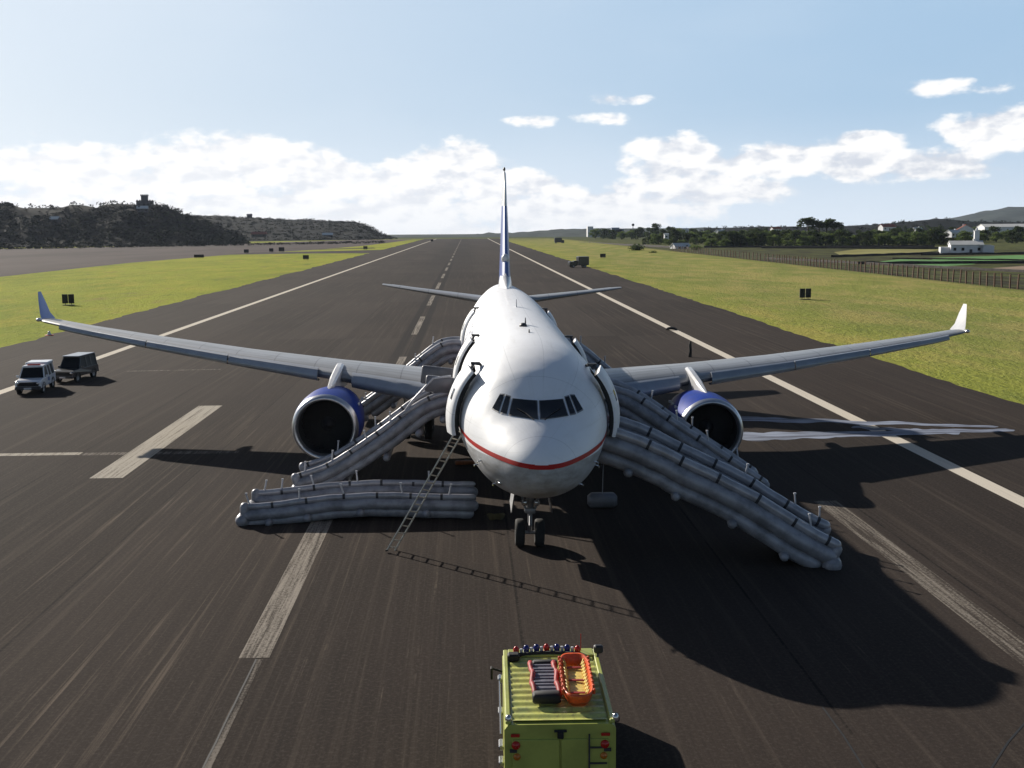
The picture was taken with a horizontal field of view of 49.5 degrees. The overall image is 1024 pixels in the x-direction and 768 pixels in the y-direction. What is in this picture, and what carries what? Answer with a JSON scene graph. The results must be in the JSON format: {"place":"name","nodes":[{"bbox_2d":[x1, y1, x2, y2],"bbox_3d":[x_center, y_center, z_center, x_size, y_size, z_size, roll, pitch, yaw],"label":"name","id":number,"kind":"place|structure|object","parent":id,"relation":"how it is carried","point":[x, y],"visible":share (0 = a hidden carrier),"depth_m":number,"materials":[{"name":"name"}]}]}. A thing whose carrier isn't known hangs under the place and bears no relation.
{"place":"outdoors","nodes":[
{"label":"outdoors","id":0,"kind":"place"},
{"bbox_2d":[0,204,237,246],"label":"hill","id":1,"kind":"structure","parent":0,"point":[23,213],"depth_m":929.29,"materials":[{"name":"green plant"}]},
{"bbox_2d":[136,194,153,205],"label":"hilltop tower","id":2,"kind":"structure","parent":1,"relation":"on","point":[143,200],"depth_m":1014.86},
{"bbox_2d":[199,216,383,240],"bbox_3d":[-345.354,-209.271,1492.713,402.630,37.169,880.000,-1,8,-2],"label":"hill","id":3,"kind":"structure","parent":0,"point":[258,226],"depth_m":1334.07,"materials":[{"name":"green plant"}]},
{"bbox_2d":[251,231,266,236],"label":"hillside house","id":4,"kind":"structure","parent":3,"relation":"on","point":[259,234],"depth_m":1127.05,"materials":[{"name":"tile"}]},
{"bbox_2d":[455,460,475,464],"bbox_3d":[-2.353,3.658,56.520,1.106,0.862,0.355,-2,8,-8],"label":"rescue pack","id":5,"kind":"object","parent":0,"point":[466,462],"visible":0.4,"depth_m":56.41,"materials":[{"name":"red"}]},
{"bbox_2d":[487,513,504,519],"bbox_3d":[-0.662,5.471,45.812,0.775,0.265,0.371,-1,8,-2],"label":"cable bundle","id":6,"kind":"object","parent":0,"point":[498,516],"visible":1,"depth_m":45.69,"materials":[{"name":"black rubber"}]},
{"bbox_2d":[0,234,1023,404],"bbox_3d":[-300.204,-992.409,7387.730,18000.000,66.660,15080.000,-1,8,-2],"label":"ground","id":7,"kind":"structure","parent":0,"point":[847,307],"depth_m":196.14,"materials":[{"name":"green plant"}]},
{"bbox_2d":[62,294,74,304],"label":"marker board","id":8,"kind":"object","parent":7,"relation":"on","point":[67,298],"visible":1,"depth_m":179.72,"materials":[{"name":"grey metal"}]},
{"bbox_2d":[0,240,384,249],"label":"hedge scrub","id":9,"kind":"object","parent":7,"relation":"on","point":[142,245],"visible":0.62,"depth_m":836.38,"materials":[{"name":"green plant"}]},
{"bbox_2d":[0,239,411,276],"bbox_3d":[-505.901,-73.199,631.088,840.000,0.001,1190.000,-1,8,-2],"label":"apron","id":10,"kind":"object","parent":7,"relation":"on","point":[21,261],"visible":0.86,"depth_m":573.93,"materials":[{"name":"grey asphalt"}]},
{"bbox_2d":[227,250,380,254],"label":"taxiway","id":11,"kind":"structure","parent":7,"relation":"on","point":[363,251],"depth_m":576.28,"materials":[{"name":"grey asphalt"}]},
{"bbox_2d":[0,238,1023,767],"bbox_3d":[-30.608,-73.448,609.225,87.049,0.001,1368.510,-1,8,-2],"label":"runway","id":12,"kind":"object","parent":7,"relation":"on","point":[134,604],"visible":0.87,"depth_m":38.75,"materials":[{"name":"grey asphalt"}]},
{"bbox_2d":[15,360,55,393],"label":"rescue jeep","id":13,"kind":"object","parent":12,"relation":"on","point":[40,375],"visible":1,"depth_m":82.87,"materials":[{"name":"white metal"}]},
{"bbox_2d":[0,452,82,455],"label":"transverse line","id":14,"kind":"object","parent":12,"relation":"on","point":[32,454],"visible":1,"depth_m":59.90,"materials":[{"name":"paint"}]},
{"bbox_2d":[55,352,98,381],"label":"parked van","id":15,"kind":"object","parent":12,"relation":"on","point":[76,366],"visible":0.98,"depth_m":89.10,"materials":[{"name":"grey metal"}]},
{"bbox_2d":[91,405,221,477],"bbox_3d":[-20.211,3.031,65.041,1.600,0.001,22.300,-1,8,-2],"label":"zone stripe","id":16,"kind":"object","parent":12,"relation":"on","point":[131,460],"visible":1,"depth_m":62.26,"materials":[{"name":"paint"}]},
{"bbox_2d":[79,451,238,454],"bbox_3d":[-19.056,3.730,60.032,8.500,0.001,0.700,-1,8,-2],"label":"transverse line","id":17,"kind":"object","parent":12,"relation":"on","point":[173,452],"visible":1,"depth_m":60.03,"materials":[{"name":"paint"}]},
{"bbox_2d":[0,239,434,393],"bbox_3d":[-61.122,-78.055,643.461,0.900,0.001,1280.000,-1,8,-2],"label":"edge line","id":18,"kind":"object","parent":12,"relation":"on","point":[5,390],"visible":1,"depth_m":149.29,"materials":[{"name":"paint"}]},
{"bbox_2d":[202,659,256,767],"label":"tar joint","id":19,"kind":"object","parent":12,"relation":"on","point":[210,752],"visible":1,"depth_m":27.45,"materials":[{"name":"black asphalt"}]},
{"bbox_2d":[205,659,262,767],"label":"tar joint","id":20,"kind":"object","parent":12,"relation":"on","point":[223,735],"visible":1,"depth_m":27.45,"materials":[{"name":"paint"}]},
{"bbox_2d":[239,474,353,657],"bbox_3d":[-7.776,5.901,44.020,0.860,0.001,25.900,-1,8,-2],"label":"line dash","id":21,"kind":"object","parent":12,"relation":"on","point":[264,636],"visible":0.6,"depth_m":36.50,"materials":[{"name":"paint"}]},
{"bbox_2d":[235,470,478,525],"bbox_3d":[-6.387,4.799,46.843,9.932,1.756,3.526,-1,8,-2],"label":"evacuation slide","id":22,"kind":"object","parent":12,"relation":"on","point":[357,498],"visible":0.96,"depth_m":45.73,"materials":[{"name":"rubber"}]},
{"bbox_2d":[291,365,453,486],"bbox_3d":[-6.026,2.059,50.896,8.118,5.493,3.219,-1,8,-6],"label":"evacuation slide","id":23,"kind":"object","parent":12,"relation":"on","point":[398,426],"visible":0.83,"depth_m":49.69,"materials":[{"name":"rubber"}]},
{"bbox_2d":[361,336,460,420],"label":"evacuation slide","id":24,"kind":"object","parent":12,"relation":"on","point":[440,352],"visible":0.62,"depth_m":67.69,"materials":[{"name":"rubber"}]},
{"bbox_2d":[411,316,425,334],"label":"line dash","id":25,"kind":"object","parent":12,"relation":"on","point":[417,326],"visible":1,"depth_m":136.41,"materials":[{"name":"paint"}]},
{"bbox_2d":[385,431,460,550],"bbox_3d":[-3.173,3.873,40.981,3.096,4.974,0.439,0,8,4],"label":"ladder","id":26,"kind":"object","parent":12,"relation":"on","point":[413,504],"visible":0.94,"depth_m":40.97,"materials":[{"name":"metal"}]},
{"bbox_2d":[36,167,969,546],"bbox_3d":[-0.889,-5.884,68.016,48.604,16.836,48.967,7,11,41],"label":"airliner","id":27,"kind":"object","parent":12,"relation":"on","point":[532,393],"visible":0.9,"depth_m":52.50,"materials":[{"name":"white paint"}]},
{"bbox_2d":[446,362,481,435],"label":"door","id":28,"kind":"structure","parent":27,"relation":"in","point":[466,375],"depth_m":39.41,"materials":[{"name":"white paint"}]},
{"bbox_2d":[453,334,478,380],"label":"door","id":29,"kind":"structure","parent":27,"relation":"in","point":[459,361],"depth_m":49.44,"materials":[{"name":"white paint"}]},
{"bbox_2d":[460,307,478,346],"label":"door","id":30,"kind":"structure","parent":27,"relation":"in","point":[472,312],"depth_m":67.20,"materials":[{"name":"white paint"}]},
{"bbox_2d":[492,393,504,412],"bbox_3d":[-0.495,0.635,37.515,0.339,0.564,0.614,3,9,23],"label":"cockpit window","id":31,"kind":"structure","parent":27,"relation":"in","point":[496,407],"depth_m":37.50,"materials":[{"name":"black glass"}]},
{"bbox_2d":[500,394,510,414],"bbox_3d":[-0.226,0.687,37.315,0.264,0.579,0.728,2,8,14],"label":"cockpit window","id":32,"kind":"structure","parent":27,"relation":"in","point":[504,409],"depth_m":37.28,"materials":[{"name":"black glass"}]},
{"bbox_2d":[508,398,538,418],"bbox_3d":[0.370,0.817,36.943,0.990,0.533,1.111,1,8,-2],"label":"cockpit window","id":33,"kind":"structure","parent":27,"relation":"in","point":[530,407],"depth_m":36.99,"materials":[{"name":"black glass"}]},
{"bbox_2d":[542,308,557,326],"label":"door","id":34,"kind":"structure","parent":27,"relation":"in","point":[548,312],"depth_m":67.43,"materials":[{"name":"white paint"}]},
{"bbox_2d":[539,399,568,418],"bbox_3d":[1.398,0.829,36.977,0.990,0.533,1.111,1,8,-2],"label":"cockpit window","id":35,"kind":"structure","parent":27,"relation":"in","point":[546,407],"depth_m":37.01,"materials":[{"name":"black glass"}]},
{"bbox_2d":[564,395,575,414],"bbox_3d":[1.970,0.709,37.386,0.260,0.579,0.729,-3,8,-15],"label":"cockpit window","id":36,"kind":"structure","parent":27,"relation":"in","point":[568,401],"depth_m":37.36,"materials":[{"name":"black glass"}]},
{"bbox_2d":[565,335,587,362],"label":"door","id":37,"kind":"structure","parent":27,"relation":"in","point":[575,343],"depth_m":49.56,"materials":[{"name":"white paint"}]},
{"bbox_2d":[570,394,582,412],"bbox_3d":[2.226,0.658,37.601,0.335,0.574,0.613,-4,9,-24],"label":"cockpit window","id":38,"kind":"structure","parent":27,"relation":"in","point":[578,407],"depth_m":37.59,"materials":[{"name":"black glass"}]},
{"bbox_2d":[585,363,619,436],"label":"door","id":39,"kind":"structure","parent":27,"relation":"in","point":[606,385],"depth_m":39.56,"materials":[{"name":"white paint"}]},
{"bbox_2d":[490,634,619,767],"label":"rescue truck","id":40,"kind":"object","parent":12,"relation":"on","point":[563,733],"visible":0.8,"depth_m":21.29,"materials":[{"name":"paint"}]},
{"bbox_2d":[527,659,561,703],"bbox_3d":[0.668,6.072,22.814,0.648,0.230,1.942,-1,8,-1],"label":"folded stretcher","id":41,"kind":"object","parent":40,"relation":"on","point":[544,683],"visible":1,"depth_m":22.60,"materials":[{"name":"grey fabric"}]},
{"bbox_2d":[558,653,595,705],"bbox_3d":[1.311,6.040,22.751,0.664,0.294,2.165,0,8,0],"label":"basket stretcher","id":42,"kind":"object","parent":40,"relation":"on","point":[577,682],"visible":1,"depth_m":22.73,"materials":[{"name":"orange plastic"}]},
{"bbox_2d":[568,256,588,267],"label":"parked truck","id":43,"kind":"object","parent":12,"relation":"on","point":[582,261],"visible":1,"depth_m":332.38,"materials":[{"name":"grey metal"}]},
{"bbox_2d":[567,336,610,369],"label":"evacuation slide","id":44,"kind":"object","parent":12,"relation":"on","point":[592,356],"visible":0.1,"depth_m":67.92,"materials":[{"name":"rubber"}]},
{"bbox_2d":[604,378,769,486],"bbox_3d":[7.134,2.427,50.716,9.359,5.076,3.354,2,8,18],"label":"evacuation slide","id":45,"kind":"object","parent":12,"relation":"on","point":[639,406],"visible":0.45,"depth_m":49.47,"materials":[{"name":"rubber"}]},
{"bbox_2d":[597,414,842,570],"bbox_3d":[7.502,3.898,40.901,8.929,5.057,3.501,1,8,12],"label":"evacuation slide","id":46,"kind":"object","parent":12,"relation":"on","point":[785,529],"visible":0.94,"depth_m":39.61,"materials":[{"name":"rubber"}]},
{"bbox_2d":[587,464,616,507],"bbox_3d":[3.950,3.544,44.363,1.272,4.286,6.286,-1,8,-2],"label":"slide cover","id":47,"kind":"object","parent":46,"relation":"hanging from","point":[602,499],"visible":0.87,"depth_m":47.16,"materials":[{"name":"grey fabric"}]},
{"bbox_2d":[489,239,1023,506],"bbox_3d":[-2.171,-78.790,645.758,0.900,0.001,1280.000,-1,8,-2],"label":"edge line","id":48,"kind":"object","parent":12,"relation":"on","point":[979,480],"visible":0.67,"depth_m":65.13,"materials":[{"name":"paint"}]},
{"bbox_2d":[822,707,864,767],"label":"tar joint","id":49,"kind":"object","parent":12,"relation":"on","point":[848,743],"visible":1,"depth_m":26.04,"materials":[{"name":"black asphalt"}]},
{"bbox_2d":[741,416,997,426],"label":"foam residue","id":50,"kind":"object","parent":12,"relation":"on","point":[781,420],"visible":0.98,"depth_m":68.05},
{"bbox_2d":[742,429,1014,440],"bbox_3d":[21.125,2.906,63.856,16.690,0.001,2.965,-1,8,-2],"label":"foam residue","id":51,"kind":"object","parent":12,"relation":"on","point":[751,436],"visible":0.95,"depth_m":64.05},
{"bbox_2d":[851,426,959,433],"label":"foam residue","id":52,"kind":"object","parent":12,"relation":"on","point":[922,430],"visible":1,"depth_m":65.04},
{"bbox_2d":[814,501,1023,665],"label":"zone stripe","id":53,"kind":"object","parent":12,"relation":"on","point":[1007,640],"visible":1,"depth_m":37.06,"materials":[{"name":"paint"}]},
{"bbox_2d":[990,723,1023,767],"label":"tar joint","id":54,"kind":"object","parent":12,"relation":"on","point":[1005,745],"visible":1,"depth_m":25.64,"materials":[{"name":"black asphalt"}]},
{"bbox_2d":[589,228,600,237],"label":"broadleaf tree","id":55,"kind":"object","parent":7,"relation":"on","point":[596,231],"visible":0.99,"depth_m":1229.64,"materials":[{"name":"green plant"}]},
{"bbox_2d":[587,226,623,236],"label":"office block","id":56,"kind":"structure","parent":7,"relation":"on","point":[589,228],"depth_m":1287.65,"materials":[{"name":"white concrete"}]},
{"bbox_2d":[589,242,687,248],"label":"stone wall","id":57,"kind":"structure","parent":7,"relation":"on","point":[637,244],"depth_m":682.81,"materials":[{"name":"grey stone"}]},
{"bbox_2d":[669,243,689,248],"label":"shed","id":58,"kind":"structure","parent":7,"relation":"on","point":[674,245],"depth_m":607.70,"materials":[{"name":"white"}]},
{"bbox_2d":[704,238,717,245],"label":"broadleaf tree","id":59,"kind":"object","parent":7,"relation":"on","point":[712,242],"visible":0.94,"depth_m":659.83,"materials":[{"name":"green plant"}]},
{"bbox_2d":[727,230,739,245],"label":"broadleaf tree","id":60,"kind":"object","parent":7,"relation":"on","point":[734,234],"visible":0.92,"depth_m":652.93,"materials":[{"name":"green plant"}]},
{"bbox_2d":[736,234,746,245],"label":"broadleaf tree","id":61,"kind":"object","parent":7,"relation":"on","point":[740,238],"visible":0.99,"depth_m":651.75,"materials":[{"name":"green plant"}]},
{"bbox_2d":[738,237,756,245],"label":"broadleaf tree","id":62,"kind":"object","parent":7,"relation":"on","point":[748,241],"visible":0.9,"depth_m":654.27,"materials":[{"name":"green plant"}]},
{"bbox_2d":[753,231,766,245],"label":"broadleaf tree","id":63,"kind":"object","parent":7,"relation":"on","point":[759,239],"visible":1,"depth_m":653.12,"materials":[{"name":"green plant"}]},
{"bbox_2d":[766,234,782,245],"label":"broadleaf tree","id":64,"kind":"object","parent":7,"relation":"on","point":[774,239],"visible":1,"depth_m":653.22,"materials":[{"name":"green plant"}]},
{"bbox_2d":[787,229,800,245],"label":"broadleaf tree","id":65,"kind":"object","parent":7,"relation":"on","point":[795,233],"visible":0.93,"depth_m":654.26,"materials":[{"name":"green plant"}]},
{"bbox_2d":[795,236,811,245],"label":"broadleaf tree","id":66,"kind":"object","parent":7,"relation":"on","point":[802,241],"visible":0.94,"depth_m":647.01,"materials":[{"name":"green plant"}]},
{"bbox_2d":[799,288,810,299],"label":"marker board","id":67,"kind":"object","parent":7,"relation":"on","point":[805,294],"visible":0.92,"depth_m":181.20,"materials":[{"name":"grey metal"}]},
{"bbox_2d":[796,217,818,235],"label":"umbrella pine","id":68,"kind":"object","parent":7,"relation":"on","point":[808,221],"visible":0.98,"depth_m":727.05,"materials":[{"name":"green plant"}]},
{"bbox_2d":[809,220,824,232],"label":"umbrella pine","id":69,"kind":"object","parent":7,"relation":"on","point":[819,224],"visible":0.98,"depth_m":724.58,"materials":[{"name":"green plant"}]},
{"bbox_2d":[811,232,823,245],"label":"broadleaf tree","id":70,"kind":"object","parent":7,"relation":"on","point":[817,236],"visible":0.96,"depth_m":656.00,"materials":[{"name":"green plant"}]},
{"bbox_2d":[704,245,934,247],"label":"stone wall","id":71,"kind":"structure","parent":7,"relation":"on","point":[748,246],"depth_m":615.80,"materials":[{"name":"grey stone"}]},
{"bbox_2d":[822,218,835,233],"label":"umbrella pine","id":72,"kind":"object","parent":7,"relation":"on","point":[826,222],"visible":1,"depth_m":720.05,"materials":[{"name":"green plant"}]},
{"bbox_2d":[827,221,844,230],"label":"umbrella pine","id":73,"kind":"object","parent":7,"relation":"on","point":[837,224],"visible":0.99,"depth_m":720.85,"materials":[{"name":"green plant"}]},
{"bbox_2d":[832,230,845,245],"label":"broadleaf tree","id":74,"kind":"object","parent":7,"relation":"on","point":[840,234],"visible":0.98,"depth_m":652.84,"materials":[{"name":"green plant"}]},
{"bbox_2d":[672,246,1023,288],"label":"wire fence","id":75,"kind":"object","parent":7,"relation":"on","point":[935,273],"visible":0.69,"depth_m":277.01,"materials":[{"name":"grey metal"}]},
{"bbox_2d":[761,246,938,248],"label":"stone wall","id":76,"kind":"structure","parent":7,"relation":"on","point":[821,247],"depth_m":577.03,"materials":[{"name":"grey stone"}]},
{"bbox_2d":[860,232,867,245],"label":"broadleaf tree","id":77,"kind":"object","parent":7,"relation":"on","point":[863,241],"visible":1,"depth_m":658.17,"materials":[{"name":"green plant"}]},
{"bbox_2d":[859,231,873,245],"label":"broadleaf tree","id":78,"kind":"object","parent":7,"relation":"on","point":[870,233],"visible":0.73,"depth_m":664.59,"materials":[{"name":"green plant"}]},
{"bbox_2d":[870,233,887,244],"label":"broadleaf tree","id":79,"kind":"object","parent":7,"relation":"on","point":[879,239],"visible":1,"depth_m":658.27,"materials":[{"name":"green plant"}]},
{"bbox_2d":[831,252,938,256],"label":"stone wall","id":80,"kind":"structure","parent":7,"relation":"on","point":[855,255],"depth_m":438.93,"materials":[{"name":"grey stone"}]},
{"bbox_2d":[878,232,893,244],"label":"broadleaf tree","id":81,"kind":"object","parent":7,"relation":"on","point":[888,237],"visible":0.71,"depth_m":662.74,"materials":[{"name":"green plant"}]},
{"bbox_2d":[767,257,1023,272],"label":"stone wall","id":82,"kind":"structure","parent":7,"relation":"on","point":[964,268],"depth_m":312.10,"materials":[{"name":"grey stone"}]},
{"bbox_2d":[890,236,908,245],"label":"broadleaf tree","id":83,"kind":"object","parent":7,"relation":"on","point":[899,241],"visible":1,"depth_m":655.72,"materials":[{"name":"green plant"}]},
{"bbox_2d":[907,231,928,244],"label":"broadleaf tree","id":84,"kind":"object","parent":7,"relation":"on","point":[921,240],"visible":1,"depth_m":657.09,"materials":[{"name":"green plant"}]},
{"bbox_2d":[925,228,939,244],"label":"broadleaf tree","id":85,"kind":"object","parent":7,"relation":"on","point":[931,232],"visible":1,"depth_m":657.74,"materials":[{"name":"green plant"}]},
{"bbox_2d":[859,261,1023,263],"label":"stone wall","id":86,"kind":"structure","parent":7,"relation":"on","point":[947,262],"depth_m":342.52,"materials":[{"name":"grey stone"}]},
{"bbox_2d":[939,233,949,244],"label":"broadleaf tree","id":87,"kind":"object","parent":7,"relation":"on","point":[943,235],"visible":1,"depth_m":659.10,"materials":[{"name":"green plant"}]},
{"bbox_2d":[892,257,1023,259],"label":"stone wall","id":88,"kind":"structure","parent":7,"relation":"on","point":[956,258],"depth_m":382.21,"materials":[{"name":"grey stone"}]},
{"bbox_2d":[954,230,972,240],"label":"broadleaf tree","id":89,"kind":"object","parent":7,"relation":"on","point":[964,234],"visible":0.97,"depth_m":728.73,"materials":[{"name":"green plant"}]},
{"bbox_2d":[939,228,993,252],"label":"farmhouse","id":90,"kind":"object","parent":7,"relation":"on","point":[975,245],"visible":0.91,"depth_m":457.30,"materials":[{"name":"white paint"}]},
{"bbox_2d":[921,252,1023,254],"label":"stone wall","id":91,"kind":"structure","parent":7,"relation":"on","point":[976,253],"depth_m":444.36,"materials":[{"name":"grey stone"}]},
{"bbox_2d":[988,226,1001,239],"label":"broadleaf tree","id":92,"kind":"object","parent":7,"relation":"on","point":[994,228],"visible":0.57,"depth_m":824.40,"materials":[{"name":"green plant"}]},
{"bbox_2d":[989,232,1003,241],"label":"broadleaf tree","id":93,"kind":"object","parent":7,"relation":"on","point":[995,236],"visible":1,"depth_m":772.49,"materials":[{"name":"green plant"}]},
{"bbox_2d":[1005,229,1020,242],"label":"broadleaf tree","id":94,"kind":"object","parent":7,"relation":"on","point":[1010,233],"visible":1,"depth_m":704.25,"materials":[{"name":"green plant"}]},
{"bbox_2d":[1009,226,1023,242],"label":"broadleaf tree","id":95,"kind":"object","parent":7,"relation":"on","point":[1018,229],"visible":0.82,"depth_m":714.37,"materials":[{"name":"green plant"}]},
{"bbox_2d":[0,0,1023,234],"label":"sky","id":96,"kind":"structure","parent":0,"point":[394,117],"materials":[{"name":"blue"}]},
{"bbox_2d":[392,227,707,236],"bbox_3d":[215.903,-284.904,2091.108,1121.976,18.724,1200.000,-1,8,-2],"label":"ridge","id":97,"kind":"structure","parent":0,"point":[564,233],"depth_m":1975.91,"materials":[{"name":"green plant"}]},
{"bbox_2d":[642,246,1023,289],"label":"vineyard","id":98,"kind":"object","parent":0,"point":[814,253],"visible":0.43,"depth_m":375.39,"materials":[{"name":"plant"}]},
{"bbox_2d":[704,219,1023,235],"bbox_3d":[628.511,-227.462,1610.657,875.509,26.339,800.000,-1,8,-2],"label":"hill","id":99,"kind":"structure","parent":0,"point":[934,223],"depth_m":1545.32,"materials":[{"name":"green plant"}]},
{"bbox_2d":[0,200,1023,247],"bbox_3d":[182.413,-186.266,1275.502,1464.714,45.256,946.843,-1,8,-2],"label":"hillside scrub","id":100,"kind":"object","parent":99,"relation":"on","point":[190,234],"visible":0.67,"depth_m":940.93,"materials":[{"name":"green plant"}]},
{"bbox_2d":[835,249,935,254],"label":"dry field","id":101,"kind":"structure","parent":0,"point":[869,251],"depth_m":511.36,"materials":[{"name":"plant"}]},
{"bbox_2d":[878,223,896,230],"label":"house","id":102,"kind":"structure","parent":0,"point":[885,227],"depth_m":981.48,"materials":[{"name":"paint"}]},
{"bbox_2d":[879,259,969,265],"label":"crop field","id":103,"kind":"structure","parent":0,"point":[924,260],"depth_m":368.05,"materials":[{"name":"green plant"}]},
{"bbox_2d":[944,229,960,236],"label":"house","id":104,"kind":"structure","parent":0,"point":[954,233],"depth_m":742.66,"materials":[{"name":"white"}]},
{"bbox_2d":[956,224,974,236],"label":"house","id":105,"kind":"structure","parent":0,"point":[967,228],"depth_m":758.45,"materials":[{"name":"tile"}]},
{"bbox_2d":[932,255,1023,260],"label":"crop field","id":106,"kind":"structure","parent":0,"point":[1005,257],"depth_m":402.19,"materials":[{"name":"green plant"}]},
{"bbox_2d":[949,207,1023,221],"bbox_3d":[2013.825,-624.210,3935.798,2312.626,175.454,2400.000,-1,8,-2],"label":"mountain","id":107,"kind":"structure","parent":0,"point":[1011,214],"depth_m":3612.68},
{"bbox_2d":[977,224,1023,232],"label":"warehouse","id":108,"kind":"structure","parent":0,"point":[981,227],"depth_m":902.72,"materials":[{"name":"white metal"}]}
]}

